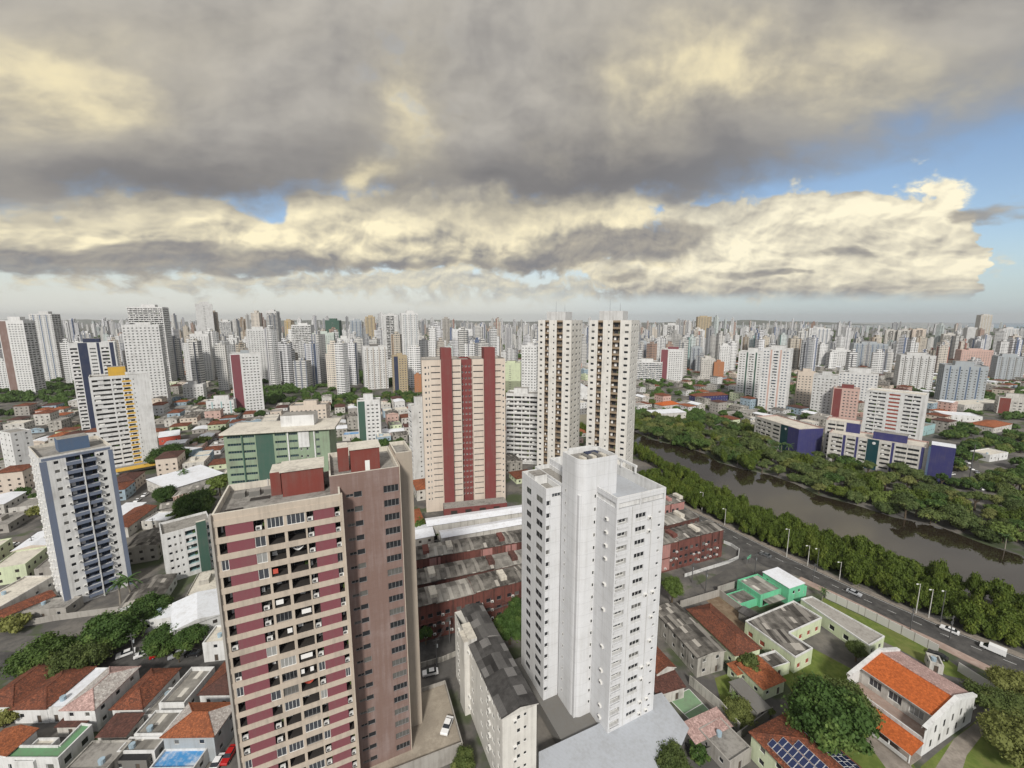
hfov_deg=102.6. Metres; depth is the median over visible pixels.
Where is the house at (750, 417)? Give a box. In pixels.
[740,413,754,419]
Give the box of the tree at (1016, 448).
[1012,446,1023,452]
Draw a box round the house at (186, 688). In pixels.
[158,666,214,709]
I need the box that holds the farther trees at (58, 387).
[0,327,1023,439]
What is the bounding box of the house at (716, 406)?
[709,400,726,412]
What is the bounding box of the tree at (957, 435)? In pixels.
[942,429,960,438]
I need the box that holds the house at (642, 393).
[636,392,648,396]
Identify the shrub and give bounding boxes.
[689,740,711,766]
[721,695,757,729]
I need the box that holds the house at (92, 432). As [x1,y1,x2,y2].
[82,428,97,436]
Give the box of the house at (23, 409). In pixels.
[12,403,37,415]
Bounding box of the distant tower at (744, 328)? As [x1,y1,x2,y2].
[740,326,748,350]
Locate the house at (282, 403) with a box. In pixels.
[276,402,289,406]
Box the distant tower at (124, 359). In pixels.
[122,350,127,371]
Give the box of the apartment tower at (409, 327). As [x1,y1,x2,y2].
[400,309,418,380]
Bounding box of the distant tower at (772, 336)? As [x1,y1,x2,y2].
[769,333,775,342]
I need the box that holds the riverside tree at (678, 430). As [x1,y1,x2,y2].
[674,428,681,434]
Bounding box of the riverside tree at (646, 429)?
[639,425,654,436]
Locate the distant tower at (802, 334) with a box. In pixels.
[797,329,807,362]
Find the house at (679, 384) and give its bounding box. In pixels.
[673,382,682,386]
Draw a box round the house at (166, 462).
[154,450,185,475]
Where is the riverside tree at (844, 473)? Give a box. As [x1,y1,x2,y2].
[836,467,857,485]
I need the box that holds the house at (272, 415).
[263,414,279,420]
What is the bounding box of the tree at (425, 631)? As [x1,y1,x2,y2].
[419,626,432,644]
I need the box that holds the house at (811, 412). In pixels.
[801,410,820,418]
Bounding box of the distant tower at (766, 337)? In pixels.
[762,335,769,347]
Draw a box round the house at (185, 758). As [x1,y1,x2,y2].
[150,748,208,767]
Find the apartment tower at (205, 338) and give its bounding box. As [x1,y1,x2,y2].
[189,329,214,380]
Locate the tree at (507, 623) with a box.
[493,607,520,644]
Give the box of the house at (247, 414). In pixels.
[242,410,256,417]
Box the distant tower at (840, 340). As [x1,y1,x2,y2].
[836,334,844,347]
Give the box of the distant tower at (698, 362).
[695,353,704,370]
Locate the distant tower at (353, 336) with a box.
[350,331,356,340]
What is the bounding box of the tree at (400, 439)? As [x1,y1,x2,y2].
[392,437,404,441]
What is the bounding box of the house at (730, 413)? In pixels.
[727,411,735,416]
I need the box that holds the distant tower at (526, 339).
[522,334,531,344]
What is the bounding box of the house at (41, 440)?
[33,436,47,444]
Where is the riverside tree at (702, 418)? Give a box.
[691,415,707,423]
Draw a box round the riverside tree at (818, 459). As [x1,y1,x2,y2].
[812,455,824,467]
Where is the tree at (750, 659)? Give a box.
[737,652,760,671]
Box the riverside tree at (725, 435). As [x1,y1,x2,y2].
[718,433,730,439]
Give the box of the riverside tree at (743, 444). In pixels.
[736,441,748,448]
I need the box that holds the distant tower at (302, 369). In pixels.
[293,358,312,388]
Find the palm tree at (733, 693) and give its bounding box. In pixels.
[728,687,739,700]
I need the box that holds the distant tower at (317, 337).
[309,331,326,381]
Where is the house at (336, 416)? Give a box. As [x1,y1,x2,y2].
[332,415,344,418]
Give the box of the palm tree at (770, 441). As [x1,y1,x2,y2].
[766,439,774,445]
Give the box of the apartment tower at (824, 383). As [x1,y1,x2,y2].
[810,371,838,414]
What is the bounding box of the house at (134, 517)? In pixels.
[123,504,157,537]
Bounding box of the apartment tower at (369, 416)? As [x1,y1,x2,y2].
[357,393,381,440]
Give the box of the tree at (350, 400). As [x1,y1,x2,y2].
[345,397,355,402]
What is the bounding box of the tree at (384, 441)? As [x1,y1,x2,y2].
[379,438,391,445]
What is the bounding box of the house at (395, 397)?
[391,396,401,408]
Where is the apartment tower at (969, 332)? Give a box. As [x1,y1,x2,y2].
[963,327,976,341]
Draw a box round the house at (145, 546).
[127,527,162,564]
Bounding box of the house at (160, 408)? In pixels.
[152,401,169,415]
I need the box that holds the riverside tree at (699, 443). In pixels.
[691,438,710,450]
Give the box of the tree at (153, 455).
[143,443,191,464]
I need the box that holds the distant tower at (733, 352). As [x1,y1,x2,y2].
[728,341,736,369]
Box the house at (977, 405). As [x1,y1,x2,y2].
[955,399,994,410]
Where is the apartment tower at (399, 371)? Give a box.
[391,352,407,392]
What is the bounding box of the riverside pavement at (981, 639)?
[684,504,1023,658]
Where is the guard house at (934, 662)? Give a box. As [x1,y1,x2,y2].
[924,652,943,674]
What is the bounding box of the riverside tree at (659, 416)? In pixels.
[654,414,670,421]
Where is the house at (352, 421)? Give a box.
[346,413,357,429]
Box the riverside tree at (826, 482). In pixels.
[814,477,833,490]
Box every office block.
[754,415,823,455]
[823,416,862,455]
[826,429,955,485]
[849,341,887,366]
[954,348,993,367]
[988,353,1023,379]
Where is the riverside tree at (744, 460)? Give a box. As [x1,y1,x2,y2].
[736,452,755,470]
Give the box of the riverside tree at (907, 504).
[893,498,919,518]
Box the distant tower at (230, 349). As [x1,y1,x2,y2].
[215,340,234,383]
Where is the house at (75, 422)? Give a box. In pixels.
[72,418,80,425]
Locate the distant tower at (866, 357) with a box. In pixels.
[862,342,870,366]
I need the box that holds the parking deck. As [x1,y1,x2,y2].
[370,680,462,767]
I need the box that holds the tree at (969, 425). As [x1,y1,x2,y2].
[956,422,974,427]
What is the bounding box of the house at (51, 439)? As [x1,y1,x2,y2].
[46,431,70,442]
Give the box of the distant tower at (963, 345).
[958,339,968,348]
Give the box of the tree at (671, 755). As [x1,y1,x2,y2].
[654,738,693,767]
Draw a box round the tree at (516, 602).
[508,595,521,613]
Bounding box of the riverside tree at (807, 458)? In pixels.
[799,453,813,465]
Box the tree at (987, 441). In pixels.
[976,436,994,446]
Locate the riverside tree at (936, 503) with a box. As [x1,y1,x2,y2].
[922,497,948,509]
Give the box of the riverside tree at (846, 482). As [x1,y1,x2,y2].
[843,476,868,489]
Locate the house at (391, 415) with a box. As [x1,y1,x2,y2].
[385,410,398,426]
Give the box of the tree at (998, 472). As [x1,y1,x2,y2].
[985,469,1000,475]
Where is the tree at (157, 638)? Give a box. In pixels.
[139,621,177,659]
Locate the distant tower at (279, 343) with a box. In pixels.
[278,338,284,380]
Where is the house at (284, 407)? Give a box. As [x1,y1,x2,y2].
[275,405,288,410]
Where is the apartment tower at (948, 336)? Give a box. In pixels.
[940,333,955,346]
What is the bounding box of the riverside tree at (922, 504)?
[913,498,925,516]
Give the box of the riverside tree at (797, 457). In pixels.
[792,454,800,461]
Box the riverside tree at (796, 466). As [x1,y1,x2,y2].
[789,461,804,472]
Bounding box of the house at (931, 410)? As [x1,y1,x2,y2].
[929,409,947,412]
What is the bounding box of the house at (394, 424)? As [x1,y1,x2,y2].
[388,421,401,428]
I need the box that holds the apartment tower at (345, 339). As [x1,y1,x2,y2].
[336,336,350,342]
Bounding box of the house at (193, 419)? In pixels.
[179,414,200,423]
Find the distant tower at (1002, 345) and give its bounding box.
[995,339,1009,354]
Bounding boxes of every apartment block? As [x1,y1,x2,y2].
[0,428,33,467]
[159,511,213,579]
[182,378,206,399]
[206,393,236,414]
[290,399,330,418]
[455,603,538,767]
[861,387,928,439]
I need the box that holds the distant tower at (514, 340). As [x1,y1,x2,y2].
[513,334,516,348]
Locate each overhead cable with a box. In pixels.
[436,604,507,639]
[692,555,753,571]
[757,554,944,618]
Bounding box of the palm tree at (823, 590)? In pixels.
[819,586,828,600]
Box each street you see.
[0,651,224,679]
[121,438,218,504]
[419,622,512,661]
[669,563,769,607]
[962,437,980,500]
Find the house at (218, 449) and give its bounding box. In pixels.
[203,445,224,454]
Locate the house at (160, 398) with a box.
[152,396,166,403]
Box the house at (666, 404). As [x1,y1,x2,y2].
[654,401,679,408]
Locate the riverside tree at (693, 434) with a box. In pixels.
[689,432,699,436]
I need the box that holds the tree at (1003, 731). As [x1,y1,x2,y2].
[974,707,1023,767]
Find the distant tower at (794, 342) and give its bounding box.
[787,336,801,368]
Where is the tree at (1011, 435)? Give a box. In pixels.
[1003,433,1018,438]
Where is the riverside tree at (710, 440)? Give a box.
[705,438,715,445]
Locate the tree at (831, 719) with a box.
[780,670,883,757]
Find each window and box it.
[64,753,71,764]
[82,736,88,746]
[221,560,229,570]
[227,436,240,438]
[228,443,240,445]
[229,451,241,453]
[229,458,242,460]
[230,466,243,468]
[231,473,243,475]
[235,671,241,679]
[236,687,243,696]
[245,759,251,767]
[255,536,265,547]
[257,552,267,563]
[258,568,269,579]
[266,646,276,656]
[267,516,283,528]
[271,690,281,700]
[276,610,291,622]
[277,747,286,757]
[280,655,296,667]
[282,670,297,681]
[283,684,298,695]
[285,698,299,711]
[286,512,304,524]
[289,740,303,752]
[304,706,320,717]
[305,719,321,732]
[307,733,322,744]
[309,759,324,767]
[319,661,325,670]
[321,689,327,698]
[324,730,330,738]
[337,552,342,561]
[346,667,350,676]
[354,491,361,497]
[355,505,362,511]
[355,520,363,526]
[356,534,364,540]
[357,548,365,554]
[358,562,365,568]
[359,576,366,582]
[360,590,367,596]
[361,603,368,609]
[362,617,369,622]
[362,630,369,636]
[363,643,370,649]
[364,656,371,662]
[365,669,372,675]
[366,682,372,687]
[366,694,373,700]
[367,706,374,712]
[368,719,375,725]
[369,731,375,737]
[370,755,377,761]
[383,484,398,492]
[384,498,398,506]
[385,512,399,520]
[385,526,400,534]
[386,540,400,548]
[387,553,401,562]
[388,567,401,575]
[388,580,402,588]
[389,593,403,602]
[390,606,403,615]
[390,619,404,628]
[391,632,404,641]
[392,644,405,653]
[392,657,405,666]
[393,669,406,678]
[393,681,406,690]
[394,693,407,702]
[395,705,408,714]
[395,717,408,726]
[396,729,409,738]
[396,740,409,749]
[536,506,541,515]
[536,518,541,527]
[536,530,541,539]
[536,542,541,551]
[536,553,541,563]
[536,565,541,575]
[536,577,541,587]
[537,494,542,503]
[628,663,637,672]
[629,639,638,648]
[629,651,637,660]
[630,615,639,624]
[630,627,639,636]
[631,602,640,611]
[632,577,641,586]
[632,590,640,598]
[633,564,642,573]
[634,538,643,547]
[634,551,643,560]
[635,525,644,534]
[636,512,645,521]
[760,745,764,754]
[869,677,881,691]
[888,690,901,705]
[909,704,923,720]
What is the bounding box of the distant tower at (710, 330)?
[705,326,714,354]
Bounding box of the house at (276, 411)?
[270,409,282,415]
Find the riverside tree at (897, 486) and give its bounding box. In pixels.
[893,483,910,489]
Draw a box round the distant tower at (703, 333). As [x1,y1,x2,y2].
[702,330,704,352]
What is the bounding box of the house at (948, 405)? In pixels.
[937,399,957,411]
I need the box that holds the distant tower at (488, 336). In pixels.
[487,330,489,346]
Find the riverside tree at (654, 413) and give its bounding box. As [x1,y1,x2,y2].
[651,411,660,416]
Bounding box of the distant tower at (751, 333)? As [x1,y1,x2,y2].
[747,331,755,347]
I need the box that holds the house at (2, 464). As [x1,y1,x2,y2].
[0,459,4,469]
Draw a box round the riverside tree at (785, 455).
[780,453,789,458]
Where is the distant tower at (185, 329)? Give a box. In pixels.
[182,325,188,342]
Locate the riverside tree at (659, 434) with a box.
[653,432,662,436]
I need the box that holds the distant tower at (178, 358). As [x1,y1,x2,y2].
[172,336,184,379]
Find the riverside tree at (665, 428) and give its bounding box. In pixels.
[661,426,670,430]
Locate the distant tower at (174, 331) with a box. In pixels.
[171,327,178,338]
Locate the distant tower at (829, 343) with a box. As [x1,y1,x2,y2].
[826,341,832,351]
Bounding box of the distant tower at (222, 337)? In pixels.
[220,334,227,339]
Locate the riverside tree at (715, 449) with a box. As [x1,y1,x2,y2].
[711,445,729,456]
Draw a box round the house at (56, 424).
[47,417,72,431]
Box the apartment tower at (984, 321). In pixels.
[975,314,992,334]
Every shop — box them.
[121,502,145,514]
[158,429,180,444]
[186,447,202,456]
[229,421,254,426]
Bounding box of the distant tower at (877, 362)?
[870,349,885,373]
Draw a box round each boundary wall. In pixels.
[23,606,118,626]
[420,651,455,667]
[680,589,741,610]
[684,541,739,576]
[689,675,739,731]
[697,707,772,756]
[717,580,736,591]
[825,590,938,650]
[957,662,995,687]
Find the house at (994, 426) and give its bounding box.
[970,420,1011,432]
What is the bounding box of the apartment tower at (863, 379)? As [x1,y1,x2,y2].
[838,367,878,401]
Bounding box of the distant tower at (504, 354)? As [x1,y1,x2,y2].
[501,350,506,361]
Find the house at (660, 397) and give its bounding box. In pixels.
[654,393,670,402]
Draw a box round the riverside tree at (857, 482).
[847,479,868,490]
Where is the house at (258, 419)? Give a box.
[251,416,263,421]
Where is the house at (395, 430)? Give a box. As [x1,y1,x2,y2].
[388,428,404,434]
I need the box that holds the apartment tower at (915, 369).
[893,351,936,389]
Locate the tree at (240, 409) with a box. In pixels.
[234,406,245,412]
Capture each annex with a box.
[698,717,751,767]
[736,655,786,699]
[759,650,789,675]
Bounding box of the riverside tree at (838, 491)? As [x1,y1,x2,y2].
[825,484,849,496]
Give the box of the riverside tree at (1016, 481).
[1006,477,1023,486]
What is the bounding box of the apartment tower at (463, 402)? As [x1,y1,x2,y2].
[421,347,506,515]
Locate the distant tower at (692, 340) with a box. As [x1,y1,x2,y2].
[687,334,695,366]
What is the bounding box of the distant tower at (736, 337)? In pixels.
[733,333,739,341]
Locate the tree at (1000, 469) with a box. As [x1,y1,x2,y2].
[994,467,1006,471]
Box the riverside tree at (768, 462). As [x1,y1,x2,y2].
[761,459,773,469]
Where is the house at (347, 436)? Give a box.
[342,431,358,440]
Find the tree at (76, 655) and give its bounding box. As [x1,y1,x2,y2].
[41,638,116,678]
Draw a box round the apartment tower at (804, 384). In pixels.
[794,368,815,405]
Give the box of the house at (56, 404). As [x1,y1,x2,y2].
[41,402,64,407]
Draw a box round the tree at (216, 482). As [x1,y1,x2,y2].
[204,475,227,495]
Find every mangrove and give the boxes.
[633,442,637,454]
[636,443,643,458]
[639,445,651,460]
[643,472,653,479]
[644,451,654,463]
[645,468,656,473]
[650,453,659,466]
[651,467,661,475]
[651,471,657,478]
[651,475,660,483]
[654,456,663,466]
[659,461,670,469]
[659,478,670,488]
[662,469,670,478]
[666,462,673,471]
[666,482,675,494]
[668,472,677,481]
[671,479,684,486]
[673,463,682,474]
[674,485,686,500]
[676,466,686,479]
[682,476,694,485]
[684,467,690,477]
[684,484,692,492]
[685,491,693,502]
[686,471,699,482]
[690,490,702,509]
[692,483,710,494]
[696,478,706,484]
[699,492,711,512]
[701,480,713,488]
[703,487,715,496]
[705,496,724,515]
[715,485,731,496]
[716,505,728,520]
[720,497,731,504]
[723,503,739,524]
[726,493,734,497]
[728,496,740,504]
[735,506,747,515]
[735,514,751,525]
[737,493,748,502]
[738,514,760,535]
[739,501,749,511]
[747,504,765,517]
[756,521,767,533]
[758,521,777,542]
[760,509,769,517]
[762,516,772,522]
[765,507,776,518]
[767,518,782,529]
[770,531,784,547]
[777,511,794,521]
[777,520,793,532]
[778,527,795,550]
[789,516,805,525]
[790,522,797,529]
[790,538,807,556]
[791,527,807,540]
[794,522,816,532]
[802,538,827,561]
[804,530,818,542]
[811,523,822,534]
[814,531,822,539]
[814,550,835,570]
[818,536,833,548]
[818,540,829,548]
[820,528,840,540]
[828,538,849,550]
[828,549,841,569]
[833,554,851,578]
[834,534,854,550]
[836,547,848,557]
[843,550,866,563]
[843,555,864,586]
[849,534,875,557]
[860,556,875,564]
[861,561,874,586]
[866,543,885,563]
[869,564,877,587]
[871,569,891,595]
[874,562,900,576]
[877,549,904,562]
[882,559,906,573]
[883,577,910,602]
[889,571,912,583]
[897,557,930,577]
[901,566,919,580]
[905,579,930,609]
[920,575,947,587]
[924,558,949,578]
[926,583,957,604]
[926,590,956,620]
[944,573,966,590]
[948,587,968,602]
[950,597,991,634]
[964,571,988,600]
[966,594,997,630]
[982,615,1009,640]
[986,576,1017,607]
[992,599,1015,612]
[994,607,1023,627]
[995,617,1023,647]
[1012,591,1023,609]
[1015,607,1023,624]
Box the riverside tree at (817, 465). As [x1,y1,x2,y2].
[811,462,823,469]
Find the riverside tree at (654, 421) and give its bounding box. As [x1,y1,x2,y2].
[648,419,657,423]
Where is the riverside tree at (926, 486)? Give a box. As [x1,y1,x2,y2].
[907,481,938,492]
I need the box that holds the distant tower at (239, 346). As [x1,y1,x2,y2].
[235,342,247,351]
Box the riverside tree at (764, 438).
[760,435,772,442]
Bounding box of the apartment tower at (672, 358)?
[660,346,683,380]
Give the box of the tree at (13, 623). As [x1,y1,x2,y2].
[0,612,32,633]
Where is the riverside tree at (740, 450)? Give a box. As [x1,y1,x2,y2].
[731,448,753,454]
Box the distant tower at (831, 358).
[825,350,837,368]
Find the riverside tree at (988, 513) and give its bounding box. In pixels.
[979,508,997,521]
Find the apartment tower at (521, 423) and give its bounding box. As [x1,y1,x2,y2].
[506,387,537,464]
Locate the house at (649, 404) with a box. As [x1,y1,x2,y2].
[636,401,651,406]
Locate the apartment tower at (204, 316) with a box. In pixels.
[195,302,214,333]
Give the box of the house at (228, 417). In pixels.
[219,415,238,420]
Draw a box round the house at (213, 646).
[202,625,224,661]
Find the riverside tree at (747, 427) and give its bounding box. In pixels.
[742,422,752,430]
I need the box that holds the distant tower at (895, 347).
[893,342,897,360]
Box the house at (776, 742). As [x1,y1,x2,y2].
[748,713,861,767]
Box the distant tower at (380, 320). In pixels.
[378,312,384,327]
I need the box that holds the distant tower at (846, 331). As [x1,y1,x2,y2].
[841,326,851,349]
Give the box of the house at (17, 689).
[0,663,50,711]
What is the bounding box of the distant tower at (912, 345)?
[906,337,918,351]
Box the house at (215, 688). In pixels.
[196,661,229,701]
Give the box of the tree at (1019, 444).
[1008,441,1023,452]
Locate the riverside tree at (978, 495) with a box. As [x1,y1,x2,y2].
[965,491,989,510]
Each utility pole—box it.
[126,634,135,655]
[432,639,438,666]
[447,616,451,642]
[949,616,954,639]
[969,445,975,476]
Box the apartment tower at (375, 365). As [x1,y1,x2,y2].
[361,344,388,388]
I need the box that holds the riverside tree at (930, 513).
[917,507,948,523]
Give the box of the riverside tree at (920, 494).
[910,488,933,500]
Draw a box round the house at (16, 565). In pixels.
[0,546,48,584]
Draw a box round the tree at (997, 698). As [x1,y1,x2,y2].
[959,677,1023,718]
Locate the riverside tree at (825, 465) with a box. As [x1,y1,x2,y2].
[820,463,833,468]
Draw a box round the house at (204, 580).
[185,570,216,596]
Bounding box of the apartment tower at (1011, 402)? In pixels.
[993,393,1023,412]
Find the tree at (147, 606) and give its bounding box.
[126,591,173,629]
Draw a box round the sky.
[0,0,1023,322]
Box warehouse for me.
[658,603,725,677]
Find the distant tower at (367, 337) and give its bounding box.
[364,334,370,345]
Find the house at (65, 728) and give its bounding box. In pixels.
[54,717,88,736]
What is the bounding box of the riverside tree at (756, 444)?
[747,439,767,449]
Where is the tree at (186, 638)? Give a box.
[169,623,209,650]
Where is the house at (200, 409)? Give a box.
[193,407,206,415]
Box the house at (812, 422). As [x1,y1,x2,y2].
[799,419,818,425]
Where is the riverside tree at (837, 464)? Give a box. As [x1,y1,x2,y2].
[832,462,843,467]
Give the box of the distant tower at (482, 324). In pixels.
[479,322,485,341]
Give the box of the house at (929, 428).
[923,422,935,435]
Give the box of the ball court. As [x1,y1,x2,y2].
[672,689,708,718]
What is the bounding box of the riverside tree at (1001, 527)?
[986,521,1023,542]
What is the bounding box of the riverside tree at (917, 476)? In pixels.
[908,470,923,481]
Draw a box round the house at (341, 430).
[336,425,346,436]
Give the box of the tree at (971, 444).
[960,440,980,450]
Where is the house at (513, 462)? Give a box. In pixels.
[505,454,522,472]
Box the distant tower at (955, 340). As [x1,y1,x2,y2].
[948,333,963,358]
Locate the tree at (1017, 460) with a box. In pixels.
[1008,457,1023,464]
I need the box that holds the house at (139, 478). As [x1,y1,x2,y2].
[117,471,145,489]
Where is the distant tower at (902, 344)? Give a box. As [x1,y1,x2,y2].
[897,334,908,353]
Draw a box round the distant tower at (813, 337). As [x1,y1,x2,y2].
[809,335,818,370]
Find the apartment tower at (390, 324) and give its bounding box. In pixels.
[381,314,398,358]
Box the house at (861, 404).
[857,400,864,411]
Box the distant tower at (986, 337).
[981,334,990,349]
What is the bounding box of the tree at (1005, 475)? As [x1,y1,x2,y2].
[999,471,1022,483]
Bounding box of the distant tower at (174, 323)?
[171,313,179,338]
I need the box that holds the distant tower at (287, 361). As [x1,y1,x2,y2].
[281,340,293,383]
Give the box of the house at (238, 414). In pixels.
[228,412,240,417]
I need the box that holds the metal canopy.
[538,693,688,767]
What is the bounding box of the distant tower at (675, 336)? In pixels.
[671,330,679,345]
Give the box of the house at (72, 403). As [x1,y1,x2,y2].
[68,399,77,406]
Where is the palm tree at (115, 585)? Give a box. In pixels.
[105,576,132,604]
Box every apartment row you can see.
[416,529,521,568]
[416,549,521,588]
[417,564,521,642]
[661,520,724,572]
[664,509,699,529]
[665,493,684,512]
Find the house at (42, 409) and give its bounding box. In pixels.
[35,407,53,412]
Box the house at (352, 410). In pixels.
[348,408,357,413]
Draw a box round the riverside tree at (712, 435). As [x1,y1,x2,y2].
[710,432,716,440]
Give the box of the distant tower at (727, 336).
[723,333,731,342]
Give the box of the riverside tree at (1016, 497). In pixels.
[1005,494,1023,501]
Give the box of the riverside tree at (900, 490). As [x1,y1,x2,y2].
[891,488,912,494]
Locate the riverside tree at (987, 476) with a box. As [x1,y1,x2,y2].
[973,472,1008,482]
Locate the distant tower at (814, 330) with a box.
[810,325,816,337]
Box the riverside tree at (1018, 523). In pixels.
[1008,518,1023,541]
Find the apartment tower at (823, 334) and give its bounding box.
[808,327,830,343]
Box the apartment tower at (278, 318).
[266,310,281,340]
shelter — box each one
[684,706,732,748]
[738,605,759,622]
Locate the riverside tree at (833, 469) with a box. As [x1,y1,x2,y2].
[825,466,838,472]
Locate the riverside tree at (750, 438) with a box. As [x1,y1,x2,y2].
[745,437,762,442]
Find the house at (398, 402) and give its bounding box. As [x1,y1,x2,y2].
[393,398,404,407]
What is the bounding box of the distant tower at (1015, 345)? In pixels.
[1007,337,1022,355]
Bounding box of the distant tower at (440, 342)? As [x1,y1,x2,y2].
[436,338,443,356]
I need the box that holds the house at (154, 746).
[117,736,164,761]
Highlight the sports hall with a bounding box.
[580,383,587,398]
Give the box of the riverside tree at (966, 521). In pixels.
[950,509,984,530]
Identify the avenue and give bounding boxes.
[684,507,1023,672]
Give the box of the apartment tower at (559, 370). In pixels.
[537,312,581,465]
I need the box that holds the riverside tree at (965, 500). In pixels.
[947,495,971,504]
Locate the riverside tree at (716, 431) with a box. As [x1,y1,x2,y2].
[708,429,719,435]
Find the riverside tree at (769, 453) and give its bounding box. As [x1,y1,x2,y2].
[763,449,777,460]
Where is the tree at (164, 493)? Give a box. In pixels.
[151,484,176,502]
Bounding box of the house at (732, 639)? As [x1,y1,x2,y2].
[686,603,761,662]
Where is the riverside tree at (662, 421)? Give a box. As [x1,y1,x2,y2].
[656,419,666,424]
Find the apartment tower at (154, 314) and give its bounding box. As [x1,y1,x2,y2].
[127,304,177,381]
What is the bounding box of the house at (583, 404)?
[580,400,586,408]
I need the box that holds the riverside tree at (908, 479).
[899,475,917,486]
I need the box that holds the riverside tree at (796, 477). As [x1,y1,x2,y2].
[786,473,801,481]
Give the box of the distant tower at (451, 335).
[450,327,453,339]
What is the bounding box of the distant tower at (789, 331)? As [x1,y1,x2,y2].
[787,328,792,341]
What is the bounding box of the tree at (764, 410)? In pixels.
[757,408,767,412]
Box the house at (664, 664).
[655,647,676,675]
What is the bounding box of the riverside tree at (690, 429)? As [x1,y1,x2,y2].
[686,426,698,431]
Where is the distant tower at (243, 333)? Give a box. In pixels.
[240,330,245,340]
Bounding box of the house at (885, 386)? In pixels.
[877,384,893,388]
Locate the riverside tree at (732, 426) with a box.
[729,424,740,430]
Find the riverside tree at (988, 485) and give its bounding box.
[977,480,996,491]
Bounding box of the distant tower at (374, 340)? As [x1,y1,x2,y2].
[369,337,379,344]
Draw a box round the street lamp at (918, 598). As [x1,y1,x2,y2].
[915,583,920,612]
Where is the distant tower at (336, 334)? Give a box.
[334,330,338,339]
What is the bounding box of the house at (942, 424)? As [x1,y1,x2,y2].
[931,418,957,431]
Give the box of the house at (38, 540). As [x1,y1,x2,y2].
[10,530,45,552]
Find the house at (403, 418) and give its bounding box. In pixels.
[399,413,408,424]
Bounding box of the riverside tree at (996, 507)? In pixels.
[982,504,1006,511]
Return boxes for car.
[115,647,135,659]
[133,651,144,659]
[167,649,186,660]
[184,649,202,657]
[209,752,224,767]
[219,744,235,765]
[422,667,438,677]
[440,715,453,735]
[759,551,771,557]
[846,588,862,596]
[927,648,948,661]
[939,624,959,635]
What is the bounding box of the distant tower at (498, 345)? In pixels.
[497,336,499,355]
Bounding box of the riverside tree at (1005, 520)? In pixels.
[988,518,1023,532]
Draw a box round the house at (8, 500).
[0,491,26,514]
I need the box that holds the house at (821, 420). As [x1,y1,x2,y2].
[807,415,827,425]
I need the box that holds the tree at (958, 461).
[953,457,965,469]
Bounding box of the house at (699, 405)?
[688,401,704,409]
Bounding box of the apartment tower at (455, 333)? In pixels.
[452,328,471,356]
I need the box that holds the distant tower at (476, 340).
[471,337,479,342]
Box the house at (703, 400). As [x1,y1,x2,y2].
[695,396,710,404]
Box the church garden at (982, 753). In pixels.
[921,711,1022,767]
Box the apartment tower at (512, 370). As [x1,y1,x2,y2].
[505,360,520,380]
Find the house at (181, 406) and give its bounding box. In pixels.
[175,405,192,408]
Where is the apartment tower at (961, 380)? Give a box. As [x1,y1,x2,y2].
[934,360,988,400]
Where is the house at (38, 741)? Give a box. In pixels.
[11,737,60,767]
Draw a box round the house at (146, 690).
[108,667,181,714]
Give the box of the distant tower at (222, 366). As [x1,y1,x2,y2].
[214,343,229,389]
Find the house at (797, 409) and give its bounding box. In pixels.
[786,405,808,414]
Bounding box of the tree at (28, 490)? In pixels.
[11,486,31,494]
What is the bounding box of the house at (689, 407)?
[678,403,695,410]
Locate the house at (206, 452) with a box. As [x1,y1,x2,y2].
[193,450,214,460]
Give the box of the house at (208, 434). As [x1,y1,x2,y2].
[200,432,214,442]
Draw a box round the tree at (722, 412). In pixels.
[718,410,727,414]
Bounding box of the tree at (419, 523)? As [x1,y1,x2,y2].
[415,516,425,527]
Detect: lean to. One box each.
[726,660,743,679]
[729,677,770,717]
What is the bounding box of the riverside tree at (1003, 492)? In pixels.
[996,489,1023,499]
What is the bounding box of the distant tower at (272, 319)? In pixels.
[267,313,278,349]
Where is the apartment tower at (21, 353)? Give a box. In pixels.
[0,317,46,393]
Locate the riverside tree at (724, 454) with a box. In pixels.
[720,448,727,461]
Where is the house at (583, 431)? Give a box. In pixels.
[579,428,585,436]
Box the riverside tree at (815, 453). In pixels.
[811,451,824,455]
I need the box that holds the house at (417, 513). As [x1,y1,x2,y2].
[414,508,425,522]
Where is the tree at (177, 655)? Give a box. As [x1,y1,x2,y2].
[173,651,182,662]
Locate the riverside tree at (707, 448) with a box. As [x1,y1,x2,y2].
[702,445,711,450]
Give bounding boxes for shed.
[425,505,521,540]
[439,517,521,541]
[647,408,685,418]
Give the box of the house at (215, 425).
[207,419,229,430]
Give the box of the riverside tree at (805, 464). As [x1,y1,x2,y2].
[800,462,811,467]
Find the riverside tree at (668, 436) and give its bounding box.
[664,433,674,442]
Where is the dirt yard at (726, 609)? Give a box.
[707,597,744,631]
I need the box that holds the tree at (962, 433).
[954,429,969,438]
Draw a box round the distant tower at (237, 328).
[232,319,241,340]
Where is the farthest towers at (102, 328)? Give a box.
[0,314,1023,350]
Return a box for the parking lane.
[0,635,204,651]
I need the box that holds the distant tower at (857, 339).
[853,337,861,342]
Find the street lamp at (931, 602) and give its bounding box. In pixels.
[928,589,933,617]
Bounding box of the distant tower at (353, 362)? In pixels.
[348,339,359,384]
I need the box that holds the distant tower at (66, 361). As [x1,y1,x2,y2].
[59,338,72,382]
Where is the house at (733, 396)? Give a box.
[729,392,743,400]
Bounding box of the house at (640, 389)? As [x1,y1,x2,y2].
[636,386,645,391]
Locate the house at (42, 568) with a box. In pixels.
[34,557,51,575]
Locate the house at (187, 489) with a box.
[172,485,204,499]
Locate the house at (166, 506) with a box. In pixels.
[159,501,174,510]
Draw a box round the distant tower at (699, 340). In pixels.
[694,335,702,346]
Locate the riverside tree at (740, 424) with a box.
[736,421,742,430]
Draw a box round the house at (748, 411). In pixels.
[738,409,756,415]
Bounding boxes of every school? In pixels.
[744,600,821,672]
[800,596,884,653]
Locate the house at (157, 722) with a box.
[134,709,182,736]

